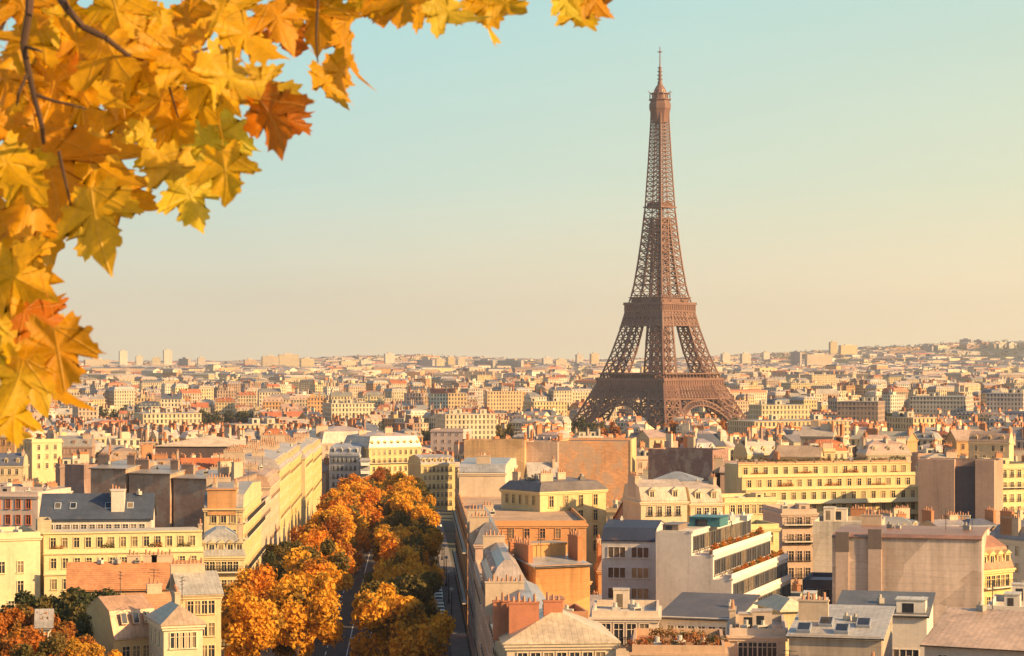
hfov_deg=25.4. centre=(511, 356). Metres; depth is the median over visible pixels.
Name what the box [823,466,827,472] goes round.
window
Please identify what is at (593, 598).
apartment building
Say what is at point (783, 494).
window
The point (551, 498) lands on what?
window
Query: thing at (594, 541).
window
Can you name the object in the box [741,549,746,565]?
window
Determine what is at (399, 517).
plane tree
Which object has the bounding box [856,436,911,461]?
apartment building
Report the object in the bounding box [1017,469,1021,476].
window
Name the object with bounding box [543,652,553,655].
window
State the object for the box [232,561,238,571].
window
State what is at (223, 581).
window
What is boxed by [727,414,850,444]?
block
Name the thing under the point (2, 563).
window
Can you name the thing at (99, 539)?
window
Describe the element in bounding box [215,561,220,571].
window
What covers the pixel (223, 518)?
window
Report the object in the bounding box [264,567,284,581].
plane tree
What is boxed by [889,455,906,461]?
roof planter
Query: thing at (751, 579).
window
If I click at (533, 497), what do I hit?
window
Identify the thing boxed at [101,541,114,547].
roof planter
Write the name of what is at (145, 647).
window
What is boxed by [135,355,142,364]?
tower block
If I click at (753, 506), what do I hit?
window
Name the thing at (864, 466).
window
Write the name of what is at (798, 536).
window
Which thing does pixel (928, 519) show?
apartment building
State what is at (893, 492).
window
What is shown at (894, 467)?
window
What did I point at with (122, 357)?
tower block
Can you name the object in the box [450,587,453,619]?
street lamp
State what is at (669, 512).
window
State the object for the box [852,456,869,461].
roof planter
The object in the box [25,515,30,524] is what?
window
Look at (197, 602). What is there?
window
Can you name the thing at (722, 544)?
roof planter
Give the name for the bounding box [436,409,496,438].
block
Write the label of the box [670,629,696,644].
roof planter
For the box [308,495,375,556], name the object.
plane tree
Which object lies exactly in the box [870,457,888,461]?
roof planter
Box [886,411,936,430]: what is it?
block
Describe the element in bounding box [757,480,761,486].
window
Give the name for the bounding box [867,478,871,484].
window
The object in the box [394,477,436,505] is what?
plane tree
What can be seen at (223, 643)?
window
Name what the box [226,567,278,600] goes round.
plane tree
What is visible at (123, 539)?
window
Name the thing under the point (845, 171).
sky
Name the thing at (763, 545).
window
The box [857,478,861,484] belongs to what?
window
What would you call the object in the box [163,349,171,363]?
tower block
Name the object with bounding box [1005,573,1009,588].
window
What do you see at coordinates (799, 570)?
window
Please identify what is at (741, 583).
window
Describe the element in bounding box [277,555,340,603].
plane tree
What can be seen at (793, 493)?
window
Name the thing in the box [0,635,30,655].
plane tree
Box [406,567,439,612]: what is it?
plane tree
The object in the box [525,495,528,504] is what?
window
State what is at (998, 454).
apartment building
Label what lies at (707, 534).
window
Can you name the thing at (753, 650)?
window
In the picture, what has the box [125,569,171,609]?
apartment building
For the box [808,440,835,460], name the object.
apartment building
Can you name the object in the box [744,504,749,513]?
window
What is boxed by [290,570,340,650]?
plane tree
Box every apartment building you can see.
[0,435,15,452]
[0,448,29,482]
[0,482,72,529]
[0,526,42,608]
[12,477,32,486]
[12,478,20,483]
[16,428,62,483]
[24,474,57,486]
[34,609,53,639]
[36,517,51,594]
[39,476,156,528]
[43,527,205,597]
[54,455,94,485]
[56,432,95,462]
[65,463,97,492]
[66,549,199,594]
[85,571,153,655]
[101,441,134,454]
[109,443,142,461]
[124,452,156,464]
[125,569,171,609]
[141,442,171,457]
[144,577,206,655]
[154,449,178,464]
[166,557,223,655]
[180,451,223,469]
[190,448,218,457]
[191,429,215,438]
[198,510,245,655]
[202,467,265,569]
[210,455,280,544]
[218,457,258,480]
[223,442,290,542]
[247,432,301,541]
[259,423,286,437]
[261,495,270,563]
[280,432,322,514]
[285,434,312,528]
[309,424,370,461]
[322,456,328,494]
[328,441,363,488]
[344,425,421,476]
[359,457,370,477]
[407,447,455,509]
[430,428,472,451]
[452,486,587,633]
[455,454,459,466]
[455,459,463,505]
[457,452,517,496]
[464,431,528,478]
[466,504,499,655]
[473,560,482,655]
[480,528,525,655]
[484,574,545,655]
[490,592,620,655]
[499,468,607,594]
[508,529,592,618]
[524,455,557,477]
[526,433,561,467]
[549,596,587,617]
[559,437,635,506]
[571,426,602,437]
[589,588,661,655]
[590,594,601,611]
[593,534,601,594]
[601,516,664,599]
[606,497,621,521]
[613,501,622,518]
[621,471,688,522]
[629,628,728,655]
[636,422,669,448]
[636,436,645,454]
[636,447,648,474]
[637,467,647,479]
[648,447,727,487]
[654,459,702,481]
[656,512,791,609]
[659,592,760,652]
[680,434,715,447]
[681,421,727,442]
[681,473,724,522]
[691,424,726,447]
[692,422,724,441]
[714,455,756,493]
[722,492,777,520]
[724,442,731,460]
[725,461,917,520]
[726,599,788,655]
[731,434,774,460]
[735,450,779,461]
[751,520,781,556]
[753,594,797,655]
[761,502,818,591]
[768,440,788,458]
[774,434,800,444]
[776,437,823,461]
[785,592,895,655]
[788,590,827,601]
[791,591,801,596]
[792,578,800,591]
[799,419,837,444]
[802,572,831,603]
[803,435,848,460]
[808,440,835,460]
[813,506,884,572]
[832,508,989,625]
[836,590,935,655]
[850,502,913,525]
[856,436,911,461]
[857,430,890,448]
[866,423,918,451]
[866,505,919,525]
[882,510,905,517]
[911,442,958,471]
[915,443,956,471]
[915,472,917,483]
[916,453,967,477]
[918,458,1002,523]
[919,504,963,526]
[920,580,1023,655]
[944,421,987,457]
[944,506,996,533]
[959,511,970,520]
[967,421,1014,460]
[972,517,1015,604]
[987,458,1023,517]
[987,582,1023,610]
[989,507,1023,582]
[995,451,1023,461]
[1014,448,1023,460]
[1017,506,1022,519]
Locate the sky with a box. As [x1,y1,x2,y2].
[0,0,1023,360]
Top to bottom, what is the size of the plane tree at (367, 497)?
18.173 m
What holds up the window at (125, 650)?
in the apartment building at (120, 623)
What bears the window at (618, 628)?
in the apartment building at (620, 616)
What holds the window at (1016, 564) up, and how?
in the apartment building at (1008, 531)
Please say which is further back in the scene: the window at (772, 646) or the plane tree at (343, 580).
the plane tree at (343, 580)
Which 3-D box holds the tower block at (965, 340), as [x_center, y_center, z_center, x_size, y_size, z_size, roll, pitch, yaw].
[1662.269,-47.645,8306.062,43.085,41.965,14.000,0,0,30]
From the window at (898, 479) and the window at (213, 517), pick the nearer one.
the window at (213, 517)
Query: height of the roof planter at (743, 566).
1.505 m
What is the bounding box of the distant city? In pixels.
[23,341,1023,462]
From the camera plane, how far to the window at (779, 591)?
333.54 m
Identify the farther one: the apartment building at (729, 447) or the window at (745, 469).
the apartment building at (729, 447)
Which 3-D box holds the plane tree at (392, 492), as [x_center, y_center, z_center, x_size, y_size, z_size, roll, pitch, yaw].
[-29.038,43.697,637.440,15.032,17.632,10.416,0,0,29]
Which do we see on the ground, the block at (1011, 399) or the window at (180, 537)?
the block at (1011, 399)
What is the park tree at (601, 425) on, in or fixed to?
on the ground
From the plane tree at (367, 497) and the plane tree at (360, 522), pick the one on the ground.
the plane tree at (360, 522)
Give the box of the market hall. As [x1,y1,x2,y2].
[155,433,245,457]
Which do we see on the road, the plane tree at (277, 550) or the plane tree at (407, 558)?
the plane tree at (407, 558)
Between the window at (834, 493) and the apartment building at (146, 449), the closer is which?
the window at (834, 493)
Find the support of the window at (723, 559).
in the apartment building at (686, 561)
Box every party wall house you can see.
[88,451,155,492]
[127,456,199,526]
[171,461,247,536]
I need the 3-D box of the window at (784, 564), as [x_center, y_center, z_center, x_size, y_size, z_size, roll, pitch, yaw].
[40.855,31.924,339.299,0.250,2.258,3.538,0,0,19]
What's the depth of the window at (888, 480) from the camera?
582.25 m
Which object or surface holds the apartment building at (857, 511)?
on the ground
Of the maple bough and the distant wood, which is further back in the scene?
the distant wood
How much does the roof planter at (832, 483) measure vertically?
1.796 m
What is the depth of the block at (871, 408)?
1501.03 m
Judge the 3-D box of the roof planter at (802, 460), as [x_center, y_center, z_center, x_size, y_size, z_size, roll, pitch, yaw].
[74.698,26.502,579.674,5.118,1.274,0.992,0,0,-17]
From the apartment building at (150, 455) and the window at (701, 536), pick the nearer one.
the window at (701, 536)
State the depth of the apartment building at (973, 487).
550.57 m
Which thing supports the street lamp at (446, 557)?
on the pavement at (459, 645)
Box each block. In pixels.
[72,402,97,419]
[84,358,109,366]
[119,350,126,364]
[133,408,201,425]
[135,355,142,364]
[152,356,160,365]
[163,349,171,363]
[179,357,190,365]
[197,356,205,364]
[224,418,285,428]
[243,358,255,364]
[261,355,278,366]
[278,353,298,365]
[300,357,313,366]
[322,399,374,420]
[339,360,355,366]
[359,359,371,364]
[384,352,394,362]
[417,358,434,365]
[435,357,444,365]
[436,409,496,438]
[446,356,454,364]
[456,357,464,365]
[474,359,495,367]
[498,359,523,367]
[523,398,567,415]
[542,356,552,363]
[554,358,566,364]
[575,353,582,363]
[590,352,598,363]
[720,352,729,361]
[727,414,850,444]
[740,352,750,363]
[749,400,809,419]
[762,351,769,360]
[781,381,822,389]
[791,351,801,364]
[800,373,835,384]
[805,353,831,366]
[829,341,836,353]
[837,397,884,422]
[838,344,856,354]
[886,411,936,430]
[909,392,973,416]
[918,345,932,350]
[959,338,971,341]
[986,389,1023,411]
[996,342,1004,348]
[1006,342,1016,348]
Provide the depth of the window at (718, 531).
323.60 m
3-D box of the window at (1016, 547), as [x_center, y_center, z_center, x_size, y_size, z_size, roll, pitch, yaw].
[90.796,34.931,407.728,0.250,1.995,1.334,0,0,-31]
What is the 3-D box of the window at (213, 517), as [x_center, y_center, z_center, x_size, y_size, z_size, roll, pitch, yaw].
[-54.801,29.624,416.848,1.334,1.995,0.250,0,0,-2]
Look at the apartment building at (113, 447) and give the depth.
877.62 m
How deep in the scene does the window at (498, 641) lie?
234.39 m
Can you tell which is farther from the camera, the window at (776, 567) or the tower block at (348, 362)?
the tower block at (348, 362)
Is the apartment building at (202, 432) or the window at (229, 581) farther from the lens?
the apartment building at (202, 432)
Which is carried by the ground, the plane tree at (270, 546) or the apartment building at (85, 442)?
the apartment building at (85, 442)
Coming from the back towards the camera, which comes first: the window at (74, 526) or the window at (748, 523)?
the window at (74, 526)
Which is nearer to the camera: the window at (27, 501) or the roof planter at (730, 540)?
the roof planter at (730, 540)
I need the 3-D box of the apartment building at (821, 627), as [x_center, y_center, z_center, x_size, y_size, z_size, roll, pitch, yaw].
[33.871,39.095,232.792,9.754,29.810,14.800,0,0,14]
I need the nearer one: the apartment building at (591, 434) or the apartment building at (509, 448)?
the apartment building at (509, 448)
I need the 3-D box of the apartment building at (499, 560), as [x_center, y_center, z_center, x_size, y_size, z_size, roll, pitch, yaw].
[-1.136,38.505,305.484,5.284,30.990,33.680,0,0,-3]
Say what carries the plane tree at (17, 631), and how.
on the ground
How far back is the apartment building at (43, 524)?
356.92 m
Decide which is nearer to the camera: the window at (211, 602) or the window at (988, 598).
the window at (211, 602)
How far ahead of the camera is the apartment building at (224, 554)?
378.21 m
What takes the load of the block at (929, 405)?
on the ground
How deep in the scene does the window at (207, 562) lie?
377.59 m
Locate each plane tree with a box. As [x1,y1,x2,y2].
[0,590,81,622]
[0,603,60,639]
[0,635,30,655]
[2,626,25,639]
[7,632,68,655]
[20,620,98,655]
[29,586,119,630]
[63,637,121,655]
[73,609,92,643]
[221,562,277,652]
[221,587,285,655]
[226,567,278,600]
[258,570,344,655]
[261,550,284,569]
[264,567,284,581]
[265,541,289,555]
[267,545,287,559]
[274,538,350,582]
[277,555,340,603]
[282,545,355,591]
[287,511,365,574]
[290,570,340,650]
[297,532,357,569]
[301,527,358,577]
[305,504,356,546]
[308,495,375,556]
[310,504,358,549]
[317,491,352,502]
[322,497,367,526]
[327,488,374,524]
[337,473,372,489]
[337,481,359,491]
[338,481,371,493]
[342,492,367,517]
[348,581,455,655]
[349,506,368,539]
[353,489,392,539]
[357,484,383,533]
[359,571,443,638]
[360,543,424,589]
[367,510,440,552]
[369,466,390,481]
[369,483,385,490]
[370,496,385,534]
[372,511,443,561]
[372,524,441,555]
[372,529,437,550]
[372,533,438,570]
[372,545,445,583]
[373,534,437,571]
[380,470,416,486]
[380,496,416,516]
[383,497,419,504]
[385,485,393,491]
[386,483,414,495]
[389,490,441,526]
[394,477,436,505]
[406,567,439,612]
[410,483,427,497]
[410,515,429,524]
[414,477,425,485]
[428,503,434,510]
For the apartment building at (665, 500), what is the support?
on the ground
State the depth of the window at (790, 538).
409.77 m
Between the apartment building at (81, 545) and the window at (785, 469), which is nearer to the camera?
the apartment building at (81, 545)
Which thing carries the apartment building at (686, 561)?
on the ground
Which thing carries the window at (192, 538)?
in the apartment building at (81, 545)
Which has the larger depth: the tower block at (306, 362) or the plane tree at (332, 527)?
the tower block at (306, 362)
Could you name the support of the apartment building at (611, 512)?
on the ground
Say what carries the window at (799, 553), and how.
in the apartment building at (795, 521)
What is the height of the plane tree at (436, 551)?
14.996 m
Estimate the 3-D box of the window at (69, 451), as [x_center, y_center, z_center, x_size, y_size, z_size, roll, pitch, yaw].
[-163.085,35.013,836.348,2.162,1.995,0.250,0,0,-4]
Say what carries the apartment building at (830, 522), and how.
on the ground
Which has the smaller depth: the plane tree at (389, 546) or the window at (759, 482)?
the plane tree at (389, 546)
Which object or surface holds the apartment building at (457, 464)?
on the ground
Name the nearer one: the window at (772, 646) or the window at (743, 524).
the window at (772, 646)
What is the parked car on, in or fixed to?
on the road
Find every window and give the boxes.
[0,469,5,474]
[0,561,5,573]
[4,499,10,508]
[4,514,10,524]
[6,469,12,474]
[7,600,14,608]
[13,469,19,474]
[15,499,20,508]
[15,514,20,524]
[16,560,23,573]
[17,580,23,592]
[25,499,30,508]
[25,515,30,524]
[49,537,55,548]
[50,558,56,569]
[51,579,56,589]
[55,524,61,528]
[62,537,68,548]
[62,558,68,568]
[63,578,65,589]
[64,524,70,528]
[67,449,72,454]
[72,524,78,528]
[73,537,79,548]
[74,557,80,561]
[80,524,86,528]
[85,537,91,547]
[86,557,91,561]
[89,524,95,528]
[96,537,103,547]
[108,536,115,547]
[120,536,126,547]
[121,645,130,655]
[132,536,137,546]
[132,645,140,655]
[142,644,148,655]
[143,536,149,546]
[149,625,152,642]
[153,628,156,645]
[155,536,160,546]
[157,630,160,647]
[166,535,172,546]
[169,632,179,649]
[175,632,185,649]
[178,535,183,544]
[179,555,185,559]
[181,631,190,648]
[186,600,194,613]
[187,631,197,648]
[189,535,195,545]
[193,600,201,614]
[200,600,208,614]
[203,561,208,570]
[203,623,208,636]
[203,645,208,655]
[207,600,214,614]
[207,622,215,636]
[207,644,214,655]
[209,561,214,570]
[210,515,217,523]
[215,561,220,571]
[220,515,226,523]
[221,561,226,571]
[221,579,226,586]
[221,638,226,645]
[226,561,232,571]
[227,579,232,584]
[230,515,236,523]
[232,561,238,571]
[493,641,496,654]
[496,641,499,655]
[505,493,508,503]
[508,528,514,538]
[511,494,514,503]
[517,652,527,655]
[518,494,521,504]
[524,528,529,537]
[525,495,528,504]
[530,652,540,655]
[531,496,535,505]
[539,528,545,538]
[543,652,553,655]
[549,496,554,507]
[555,528,560,538]
[556,651,566,655]
[563,495,568,506]
[569,651,579,655]
[578,494,583,506]
[578,510,583,517]
[582,651,592,655]
[592,494,598,505]
[592,524,597,536]
[592,540,595,551]
[593,509,598,520]
[595,651,605,655]
[600,622,611,632]
[606,546,625,557]
[606,587,616,598]
[608,567,626,578]
[613,622,624,645]
[625,623,636,645]
[629,567,648,578]
[631,547,650,558]
[631,588,650,599]
[639,623,649,627]
[647,506,653,515]
[657,506,662,515]
[666,506,672,515]
[675,505,681,515]
[687,625,694,628]
[692,535,699,552]
[696,507,701,513]
[699,533,704,550]
[704,507,709,513]
[705,531,709,548]
[710,530,715,546]
[712,507,717,514]
[714,558,720,576]
[715,528,720,543]
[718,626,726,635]
[720,556,725,573]
[721,527,725,542]
[726,525,730,541]
[726,554,730,571]
[730,505,735,513]
[731,524,735,538]
[731,552,735,570]
[733,582,738,593]
[736,522,740,536]
[736,551,740,566]
[737,504,742,513]
[737,641,748,655]
[738,580,743,593]
[741,521,745,536]
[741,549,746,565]
[743,467,747,474]
[743,577,748,592]
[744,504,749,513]
[746,519,750,534]
[747,480,751,486]
[747,547,751,563]
[747,641,757,655]
[749,575,753,590]
[751,504,756,513]
[752,545,755,560]
[754,573,758,588]
[756,544,760,558]
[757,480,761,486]
[757,642,767,655]
[758,504,762,513]
[759,571,763,586]
[761,542,765,557]
[763,467,767,473]
[764,569,768,584]
[766,541,769,555]
[766,642,777,655]
[767,479,771,486]
[769,567,773,582]
[773,467,777,473]
[774,566,777,579]
[777,479,781,486]
[777,587,781,595]
[778,564,782,578]
[781,492,785,499]
[782,585,785,596]
[783,466,787,473]
[783,562,786,575]
[786,583,790,596]
[788,517,794,527]
[788,534,794,544]
[788,550,794,561]
[788,567,793,576]
[792,492,795,499]
[793,466,797,473]
[796,517,803,527]
[796,533,803,544]
[796,550,803,561]
[796,567,803,577]
[797,479,801,486]
[802,492,806,498]
[804,517,811,527]
[804,533,810,544]
[804,567,810,577]
[805,550,810,560]
[807,479,811,485]
[812,492,816,498]
[813,466,817,472]
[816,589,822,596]
[817,479,821,485]
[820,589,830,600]
[822,491,826,498]
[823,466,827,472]
[832,491,836,498]
[833,466,837,472]
[837,478,841,485]
[842,491,845,498]
[847,478,851,485]
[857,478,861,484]
[861,491,865,497]
[863,465,866,472]
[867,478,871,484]
[871,490,875,497]
[872,465,876,471]
[881,490,885,497]
[881,502,885,509]
[882,465,886,471]
[886,477,890,484]
[891,490,895,497]
[891,502,895,509]
[892,465,896,471]
[892,648,898,655]
[896,477,900,484]
[899,649,918,655]
[901,490,905,496]
[906,477,910,484]
[985,575,990,590]
[986,596,990,604]
[991,575,995,589]
[996,574,999,589]
[1000,574,1005,588]
[1003,469,1006,477]
[1003,494,1007,501]
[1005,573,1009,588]
[1010,469,1013,476]
[1010,494,1014,501]
[1014,546,1018,556]
[1014,562,1019,573]
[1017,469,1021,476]
[1017,481,1021,488]
[1017,494,1021,501]
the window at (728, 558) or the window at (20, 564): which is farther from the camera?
the window at (20, 564)
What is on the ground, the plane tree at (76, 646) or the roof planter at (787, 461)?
the plane tree at (76, 646)
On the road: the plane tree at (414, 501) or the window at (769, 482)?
the plane tree at (414, 501)
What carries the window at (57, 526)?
in the apartment building at (117, 508)
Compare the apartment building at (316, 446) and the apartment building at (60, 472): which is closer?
the apartment building at (60, 472)
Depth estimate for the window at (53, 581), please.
351.52 m
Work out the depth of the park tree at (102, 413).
2098.98 m
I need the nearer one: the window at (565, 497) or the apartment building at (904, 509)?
the window at (565, 497)
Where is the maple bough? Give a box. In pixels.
[0,0,613,447]
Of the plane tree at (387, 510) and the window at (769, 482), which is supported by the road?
the plane tree at (387, 510)
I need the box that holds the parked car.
[435,596,442,601]
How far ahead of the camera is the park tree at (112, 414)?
2080.14 m
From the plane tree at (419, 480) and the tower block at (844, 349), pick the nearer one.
the plane tree at (419, 480)
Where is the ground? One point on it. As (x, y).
(448, 522)
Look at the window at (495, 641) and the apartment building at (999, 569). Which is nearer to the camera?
the window at (495, 641)
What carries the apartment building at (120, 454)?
on the ground
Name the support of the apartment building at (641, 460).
on the ground
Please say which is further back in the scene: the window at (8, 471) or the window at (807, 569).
the window at (8, 471)
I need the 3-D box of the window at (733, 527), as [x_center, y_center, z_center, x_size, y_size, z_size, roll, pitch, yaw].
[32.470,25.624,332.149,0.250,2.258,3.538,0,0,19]
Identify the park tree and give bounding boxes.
[99,406,108,416]
[108,409,118,418]
[198,409,210,423]
[205,411,223,423]
[222,410,233,422]
[231,410,248,422]
[246,410,254,421]
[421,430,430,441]
[496,425,508,438]
[498,423,515,438]
[573,417,591,431]
[577,424,596,434]
[592,421,608,433]
[600,421,621,434]
[661,420,678,434]
[715,420,727,432]
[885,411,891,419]
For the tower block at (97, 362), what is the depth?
6599.97 m
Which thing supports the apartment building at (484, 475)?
on the ground
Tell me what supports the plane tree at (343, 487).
on the road
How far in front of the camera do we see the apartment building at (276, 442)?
621.13 m
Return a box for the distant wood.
[101,339,1023,370]
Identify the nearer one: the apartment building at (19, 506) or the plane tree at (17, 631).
the plane tree at (17, 631)
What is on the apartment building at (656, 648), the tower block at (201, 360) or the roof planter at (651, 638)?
the roof planter at (651, 638)
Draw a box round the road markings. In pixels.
[325,552,371,654]
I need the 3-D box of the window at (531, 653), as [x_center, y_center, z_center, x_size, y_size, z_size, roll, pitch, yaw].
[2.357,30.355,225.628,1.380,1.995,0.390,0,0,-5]
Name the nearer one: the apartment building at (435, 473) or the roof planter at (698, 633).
the roof planter at (698, 633)
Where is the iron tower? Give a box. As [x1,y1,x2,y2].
[571,51,747,431]
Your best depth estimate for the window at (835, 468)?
580.55 m
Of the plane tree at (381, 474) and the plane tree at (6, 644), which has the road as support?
the plane tree at (381, 474)
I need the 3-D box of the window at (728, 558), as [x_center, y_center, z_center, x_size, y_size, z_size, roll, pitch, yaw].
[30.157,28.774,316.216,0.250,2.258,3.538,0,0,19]
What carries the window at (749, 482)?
in the apartment building at (900, 488)
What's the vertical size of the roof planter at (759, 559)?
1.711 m
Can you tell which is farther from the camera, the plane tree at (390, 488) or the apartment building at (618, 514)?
the plane tree at (390, 488)
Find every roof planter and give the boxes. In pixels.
[49,545,63,548]
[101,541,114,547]
[148,541,162,546]
[177,541,190,546]
[626,638,652,650]
[638,635,664,644]
[648,624,674,641]
[660,638,684,644]
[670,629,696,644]
[682,628,706,640]
[692,633,719,644]
[707,635,729,646]
[709,543,719,554]
[718,540,727,547]
[725,536,734,544]
[731,567,740,573]
[734,536,741,542]
[737,457,755,463]
[740,562,749,569]
[748,531,756,537]
[748,560,755,566]
[755,526,763,534]
[755,556,763,563]
[756,457,774,463]
[769,550,777,558]
[776,459,793,463]
[777,548,783,555]
[778,482,793,486]
[795,458,813,462]
[814,456,831,462]
[824,481,840,485]
[833,458,850,462]
[843,468,858,472]
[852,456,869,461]
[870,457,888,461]
[870,481,885,484]
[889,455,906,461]
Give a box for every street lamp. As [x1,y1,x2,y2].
[445,556,447,585]
[447,570,450,602]
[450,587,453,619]
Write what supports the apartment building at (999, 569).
on the ground
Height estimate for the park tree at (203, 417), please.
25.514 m
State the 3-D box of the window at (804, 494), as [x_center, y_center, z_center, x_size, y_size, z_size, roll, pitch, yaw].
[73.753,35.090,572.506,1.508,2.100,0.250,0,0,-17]
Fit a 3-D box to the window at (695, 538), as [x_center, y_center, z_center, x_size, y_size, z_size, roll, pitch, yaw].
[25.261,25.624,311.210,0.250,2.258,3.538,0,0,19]
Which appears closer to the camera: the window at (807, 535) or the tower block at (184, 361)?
the window at (807, 535)
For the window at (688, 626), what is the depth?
272.16 m
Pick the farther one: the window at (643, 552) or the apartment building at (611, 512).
the apartment building at (611, 512)
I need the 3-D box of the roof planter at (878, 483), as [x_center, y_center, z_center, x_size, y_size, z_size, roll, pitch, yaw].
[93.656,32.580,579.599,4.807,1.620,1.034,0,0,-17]
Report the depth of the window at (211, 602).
310.44 m
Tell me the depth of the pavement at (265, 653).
382.52 m
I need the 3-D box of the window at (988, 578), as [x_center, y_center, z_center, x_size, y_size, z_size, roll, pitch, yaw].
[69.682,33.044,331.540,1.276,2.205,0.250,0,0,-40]
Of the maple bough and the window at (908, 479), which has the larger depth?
the window at (908, 479)
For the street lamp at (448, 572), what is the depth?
458.93 m
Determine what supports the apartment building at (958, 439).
on the ground
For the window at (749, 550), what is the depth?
328.69 m
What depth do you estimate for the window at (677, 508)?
436.62 m
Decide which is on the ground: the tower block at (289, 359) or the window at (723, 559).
the tower block at (289, 359)
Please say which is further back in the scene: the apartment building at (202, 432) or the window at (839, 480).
the apartment building at (202, 432)
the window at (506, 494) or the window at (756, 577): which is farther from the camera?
the window at (506, 494)
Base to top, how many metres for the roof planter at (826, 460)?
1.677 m
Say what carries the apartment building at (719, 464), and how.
on the ground
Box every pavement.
[260,646,274,655]
[436,512,469,655]
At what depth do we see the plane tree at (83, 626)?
273.91 m
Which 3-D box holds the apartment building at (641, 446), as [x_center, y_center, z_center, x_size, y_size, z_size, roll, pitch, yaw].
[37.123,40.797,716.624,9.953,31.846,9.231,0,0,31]
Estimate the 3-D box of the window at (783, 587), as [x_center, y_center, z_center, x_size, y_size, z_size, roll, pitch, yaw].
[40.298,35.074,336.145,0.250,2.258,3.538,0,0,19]
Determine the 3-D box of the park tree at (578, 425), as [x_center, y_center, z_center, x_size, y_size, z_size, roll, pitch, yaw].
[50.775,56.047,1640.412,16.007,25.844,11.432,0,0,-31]
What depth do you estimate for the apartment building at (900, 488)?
577.01 m
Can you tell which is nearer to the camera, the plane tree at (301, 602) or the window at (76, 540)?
the plane tree at (301, 602)
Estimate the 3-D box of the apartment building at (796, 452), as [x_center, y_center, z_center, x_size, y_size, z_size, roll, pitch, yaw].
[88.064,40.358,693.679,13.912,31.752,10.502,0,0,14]
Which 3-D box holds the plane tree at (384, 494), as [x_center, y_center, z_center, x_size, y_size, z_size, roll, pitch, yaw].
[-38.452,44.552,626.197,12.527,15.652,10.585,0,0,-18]
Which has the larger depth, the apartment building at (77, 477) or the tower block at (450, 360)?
the tower block at (450, 360)
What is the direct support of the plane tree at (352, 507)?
on the road
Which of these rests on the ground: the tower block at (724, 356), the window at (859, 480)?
the tower block at (724, 356)
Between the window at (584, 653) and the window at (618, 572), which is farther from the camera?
the window at (618, 572)
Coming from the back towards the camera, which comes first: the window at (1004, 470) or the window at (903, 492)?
the window at (903, 492)
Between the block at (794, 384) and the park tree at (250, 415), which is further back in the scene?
the block at (794, 384)
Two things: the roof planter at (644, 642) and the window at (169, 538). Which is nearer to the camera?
the roof planter at (644, 642)
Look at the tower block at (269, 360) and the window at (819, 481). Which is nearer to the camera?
the window at (819, 481)
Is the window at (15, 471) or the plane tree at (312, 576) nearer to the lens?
the plane tree at (312, 576)
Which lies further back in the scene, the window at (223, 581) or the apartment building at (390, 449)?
the apartment building at (390, 449)
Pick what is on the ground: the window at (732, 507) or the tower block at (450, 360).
the tower block at (450, 360)
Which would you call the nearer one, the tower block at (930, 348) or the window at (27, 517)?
the window at (27, 517)
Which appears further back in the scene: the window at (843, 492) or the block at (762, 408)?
the block at (762, 408)
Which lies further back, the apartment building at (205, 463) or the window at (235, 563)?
the apartment building at (205, 463)
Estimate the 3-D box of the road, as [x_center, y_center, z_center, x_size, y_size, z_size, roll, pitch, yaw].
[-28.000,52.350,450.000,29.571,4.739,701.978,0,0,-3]
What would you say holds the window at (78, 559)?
in the apartment building at (81, 545)
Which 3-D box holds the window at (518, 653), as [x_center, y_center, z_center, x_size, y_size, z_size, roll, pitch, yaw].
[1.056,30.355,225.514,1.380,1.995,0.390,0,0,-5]
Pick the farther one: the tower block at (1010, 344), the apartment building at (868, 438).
the tower block at (1010, 344)
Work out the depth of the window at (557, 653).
225.96 m
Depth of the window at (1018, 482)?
565.30 m
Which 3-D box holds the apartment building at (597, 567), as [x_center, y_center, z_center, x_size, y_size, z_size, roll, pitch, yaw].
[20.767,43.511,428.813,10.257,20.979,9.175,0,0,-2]
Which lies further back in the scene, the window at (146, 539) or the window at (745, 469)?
the window at (745, 469)
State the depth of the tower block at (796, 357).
6599.72 m
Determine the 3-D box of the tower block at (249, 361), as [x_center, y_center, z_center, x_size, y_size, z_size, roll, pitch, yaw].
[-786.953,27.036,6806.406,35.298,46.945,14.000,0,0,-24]
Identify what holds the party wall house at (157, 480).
on the ground
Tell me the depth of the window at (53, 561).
354.02 m
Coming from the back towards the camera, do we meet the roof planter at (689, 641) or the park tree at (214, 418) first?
the park tree at (214, 418)
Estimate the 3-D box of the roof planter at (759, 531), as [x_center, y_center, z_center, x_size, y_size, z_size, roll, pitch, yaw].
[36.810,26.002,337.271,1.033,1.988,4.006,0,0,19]
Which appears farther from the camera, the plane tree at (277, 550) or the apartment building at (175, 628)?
the plane tree at (277, 550)
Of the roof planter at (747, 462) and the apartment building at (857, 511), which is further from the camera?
the roof planter at (747, 462)
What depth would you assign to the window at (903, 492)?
580.69 m
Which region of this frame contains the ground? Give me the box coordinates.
[435,348,1023,655]
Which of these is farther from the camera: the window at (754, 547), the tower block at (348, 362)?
the tower block at (348, 362)
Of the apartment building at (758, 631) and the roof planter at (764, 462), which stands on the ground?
the apartment building at (758, 631)
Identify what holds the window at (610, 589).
in the apartment building at (628, 553)
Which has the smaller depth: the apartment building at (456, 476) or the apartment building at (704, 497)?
the apartment building at (704, 497)
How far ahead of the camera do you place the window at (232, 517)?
417.03 m
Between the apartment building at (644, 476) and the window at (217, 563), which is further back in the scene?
the apartment building at (644, 476)
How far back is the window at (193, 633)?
262.38 m
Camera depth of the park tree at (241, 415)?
1895.72 m
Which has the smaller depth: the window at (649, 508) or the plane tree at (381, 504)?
the window at (649, 508)

